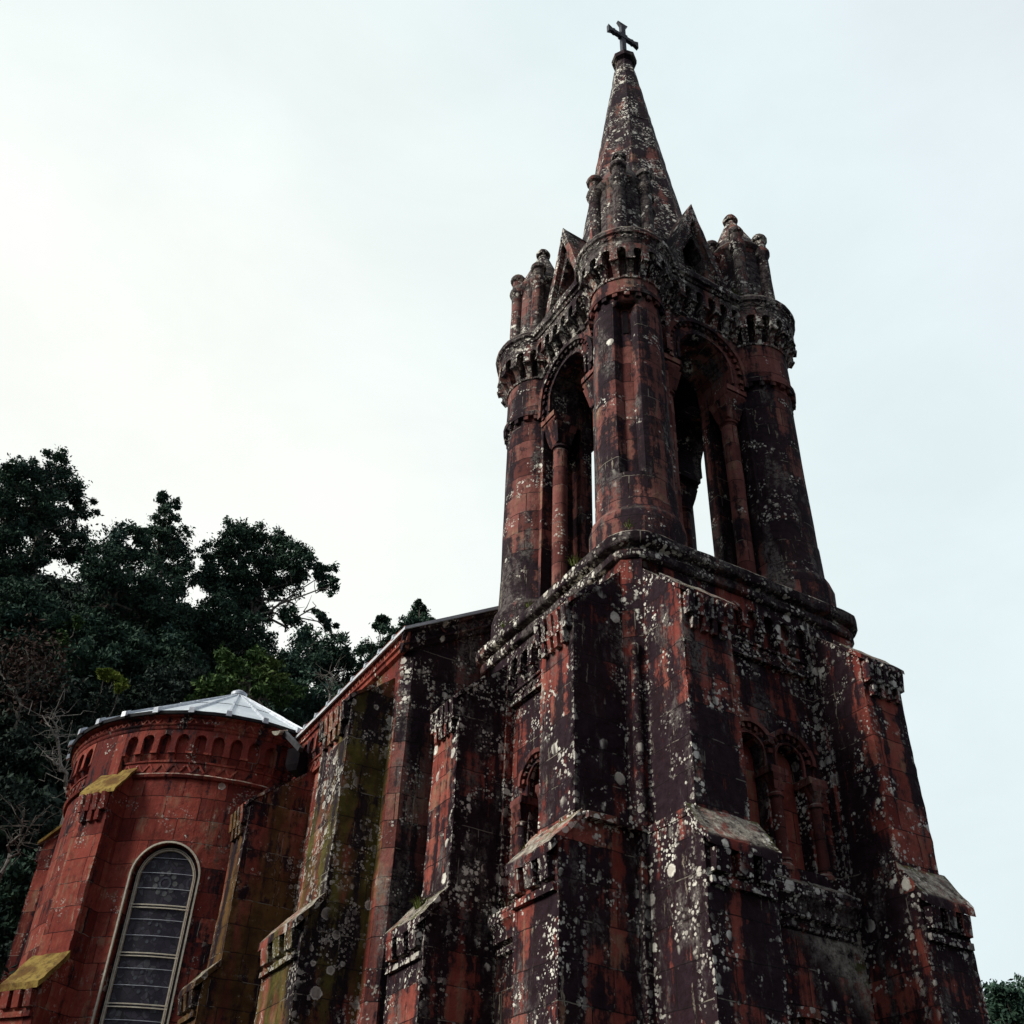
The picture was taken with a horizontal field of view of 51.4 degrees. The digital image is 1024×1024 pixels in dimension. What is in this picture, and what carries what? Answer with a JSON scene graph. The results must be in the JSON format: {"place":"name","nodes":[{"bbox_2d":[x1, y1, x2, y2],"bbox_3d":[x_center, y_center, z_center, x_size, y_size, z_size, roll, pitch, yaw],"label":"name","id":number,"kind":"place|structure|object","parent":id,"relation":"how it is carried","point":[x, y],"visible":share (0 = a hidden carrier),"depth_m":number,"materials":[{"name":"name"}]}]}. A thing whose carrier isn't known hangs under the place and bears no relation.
{"place":"outdoors","nodes":[
{"label":"outdoors","id":0,"kind":"place"},
{"bbox_2d":[0,589,265,887],"bbox_3d":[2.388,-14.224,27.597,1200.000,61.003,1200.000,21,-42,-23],"label":"ground","id":1,"kind":"structure","parent":0,"point":[48,830],"depth_m":32.30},
{"bbox_2d":[0,938,18,983],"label":"shrub","id":2,"kind":"object","parent":1,"relation":"on","point":[4,951],"visible":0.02,"depth_m":23.36,"materials":[{"name":"green plant"}]},
{"bbox_2d":[0,848,36,943],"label":"shrub","id":3,"kind":"object","parent":1,"relation":"on","point":[21,871],"visible":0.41,"depth_m":25.31,"materials":[{"name":"green plant"}]},
{"bbox_2d":[0,770,62,858],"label":"shrub","id":4,"kind":"object","parent":1,"relation":"on","point":[11,785],"visible":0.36,"depth_m":28.71,"materials":[{"name":"green plant"}]},
{"bbox_2d":[0,794,62,880],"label":"bare tree","id":5,"kind":"object","parent":1,"relation":"on","point":[3,869],"visible":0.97,"depth_m":23.90,"materials":[{"name":"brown plant"}]},
{"bbox_2d":[0,452,72,593],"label":"tree","id":6,"kind":"object","parent":1,"relation":"on","point":[17,525],"visible":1,"depth_m":49.60,"materials":[{"name":"green plant"}]},
{"bbox_2d":[0,612,84,741],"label":"bare tree","id":7,"kind":"object","parent":1,"relation":"on","point":[29,661],"visible":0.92,"depth_m":33.80,"materials":[{"name":"brown plant"}]},
{"bbox_2d":[0,710,90,790],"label":"bare tree","id":8,"kind":"object","parent":1,"relation":"on","point":[28,757],"visible":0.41,"depth_m":32.15,"materials":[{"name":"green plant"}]},
{"bbox_2d":[4,681,91,825],"bbox_3d":[-11.466,8.108,24.545,2.047,9.035,2.373,-17,-42,23],"label":"bare tree","id":9,"kind":"object","parent":1,"relation":"on","point":[60,767],"visible":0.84,"depth_m":26.39,"materials":[{"name":"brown plant"}]},
{"bbox_2d":[0,575,105,664],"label":"tree","id":10,"kind":"object","parent":1,"relation":"on","point":[28,599],"visible":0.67,"depth_m":42.24,"materials":[{"name":"green plant"}]},
{"bbox_2d":[0,648,113,736],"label":"shrub","id":11,"kind":"object","parent":1,"relation":"on","point":[80,706],"visible":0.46,"depth_m":35.16,"materials":[{"name":"green plant"}]},
{"bbox_2d":[10,445,104,580],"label":"tree","id":12,"kind":"object","parent":1,"relation":"on","point":[67,550],"visible":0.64,"depth_m":53.46,"materials":[{"name":"green plant"}]},
{"bbox_2d":[47,614,84,655],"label":"shrub","id":13,"kind":"object","parent":1,"relation":"on","point":[78,621],"visible":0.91,"depth_m":40.95,"materials":[{"name":"green plant"}]},
{"bbox_2d":[73,667,130,725],"bbox_3d":[-13.830,6.749,35.658,1.364,4.293,2.699,21,-42,-23],"label":"shrub","id":14,"kind":"object","parent":1,"relation":"on","point":[107,674],"visible":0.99,"depth_m":36.42,"materials":[{"name":"green plant"}]},
{"bbox_2d":[47,517,182,651],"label":"tree","id":15,"kind":"object","parent":1,"relation":"on","point":[113,594],"visible":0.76,"depth_m":45.77,"materials":[{"name":"green plant"}]},
{"bbox_2d":[44,620,214,695],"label":"tree","id":16,"kind":"object","parent":1,"relation":"on","point":[106,652],"visible":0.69,"depth_m":42.18,"materials":[{"name":"green plant"}]},
{"bbox_2d":[89,647,211,716],"bbox_3d":[-13.182,6.851,38.494,4.040,4.784,4.258,-6,-39,11],"label":"shrub","id":17,"kind":"object","parent":1,"relation":"on","point":[170,684],"visible":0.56,"depth_m":37.48,"materials":[{"name":"green plant"}]},
{"bbox_2d":[0,557,311,947],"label":"undergrowth","id":18,"kind":"object","parent":1,"relation":"on","point":[53,582],"visible":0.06,"depth_m":42.09,"materials":[{"name":"green plant"}]},
{"bbox_2d":[137,490,205,650],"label":"tree","id":19,"kind":"object","parent":1,"relation":"on","point":[175,548],"visible":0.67,"depth_m":51.32,"materials":[{"name":"green plant"}]},
{"bbox_2d":[183,641,309,710],"bbox_3d":[-9.873,7.477,38.549,4.046,6.072,3.920,-3,-38,6],"label":"leafy tree","id":20,"kind":"object","parent":1,"relation":"on","point":[270,687],"visible":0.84,"depth_m":38.69,"materials":[{"name":"green plant"}]},
{"bbox_2d":[170,515,340,680],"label":"tree","id":21,"kind":"object","parent":1,"relation":"on","point":[235,605],"visible":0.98,"depth_m":53.03,"materials":[{"name":"green plant"}]},
{"bbox_2d":[262,659,345,726],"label":"shrub","id":22,"kind":"object","parent":1,"relation":"on","point":[297,712],"visible":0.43,"depth_m":42.65,"materials":[{"name":"green plant"}]},
{"bbox_2d":[264,621,368,727],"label":"tree","id":23,"kind":"object","parent":1,"relation":"on","point":[322,653],"visible":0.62,"depth_m":49.29,"materials":[{"name":"green plant"}]},
{"bbox_2d":[308,654,345,700],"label":"bare tree","id":24,"kind":"object","parent":1,"relation":"on","point":[329,687],"visible":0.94,"depth_m":42.02,"materials":[{"name":"grey plant"}]},
{"bbox_2d":[354,613,397,670],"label":"tree","id":25,"kind":"object","parent":1,"relation":"on","point":[381,624],"visible":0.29,"depth_m":57.16,"materials":[{"name":"green plant"}]},
{"bbox_2d":[387,598,435,634],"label":"conifer","id":26,"kind":"object","parent":1,"relation":"on","point":[418,612],"visible":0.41,"depth_m":63.24,"materials":[{"name":"green plant"}]},
{"bbox_2d":[0,21,988,1023],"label":"chapel","id":27,"kind":"structure","parent":1,"relation":"on","point":[668,753],"depth_m":16.98,"materials":[{"name":"stone"}]},
{"bbox_2d":[90,841,199,1023],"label":"window","id":28,"kind":"structure","parent":27,"relation":"in","point":[143,979],"depth_m":19.90,"materials":[{"name":"grey glass"}]},
{"bbox_2d":[410,894,430,910],"bbox_3d":[-1.344,5.817,15.753,0.432,0.178,0.527,21,-42,-23],"label":"grass tuft","id":29,"kind":"object","parent":27,"relation":"on","point":[419,903],"visible":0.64,"depth_m":15.68,"materials":[{"name":"green plant"}]},
{"bbox_2d":[498,620,510,628],"bbox_3d":[-0.121,1.999,18.682,0.333,0.118,0.251,4,-38,-2],"label":"grass tuft","id":30,"kind":"object","parent":27,"relation":"on","point":[502,625],"visible":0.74,"depth_m":18.65,"materials":[{"name":"green plant"}]},
{"bbox_2d":[564,553,582,566],"bbox_3d":[1.002,0.818,17.150,0.412,0.157,0.368,-14,-41,20],"label":"grass tuft","id":31,"kind":"object","parent":27,"relation":"on","point":[575,561],"visible":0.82,"depth_m":17.08,"materials":[{"name":"green plant"}]},
{"bbox_2d":[622,517,634,528],"bbox_3d":[1.802,0.188,16.310,0.252,0.124,0.295,21,-42,-23],"label":"grass tuft","id":32,"kind":"object","parent":27,"relation":"on","point":[629,524],"visible":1,"depth_m":16.27,"materials":[{"name":"green plant"}]},
{"bbox_2d":[732,286,749,295],"bbox_3d":[4.696,-4.469,22.558,0.800,0.272,0.676,-12,-40,18],"label":"grass tuft","id":33,"kind":"object","parent":27,"relation":"on","point":[738,291],"visible":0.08,"depth_m":22.46,"materials":[{"name":"green plant"}]},
{"bbox_2d":[981,972,1023,1023],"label":"hedge tree","id":34,"kind":"object","parent":1,"relation":"on","point":[1004,1002],"visible":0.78,"depth_m":34.03,"materials":[{"name":"green plant"}]},
{"bbox_2d":[0,0,1023,1000],"label":"sky","id":35,"kind":"structure","parent":0,"point":[259,259],"materials":[{"name":"white"}]}
]}

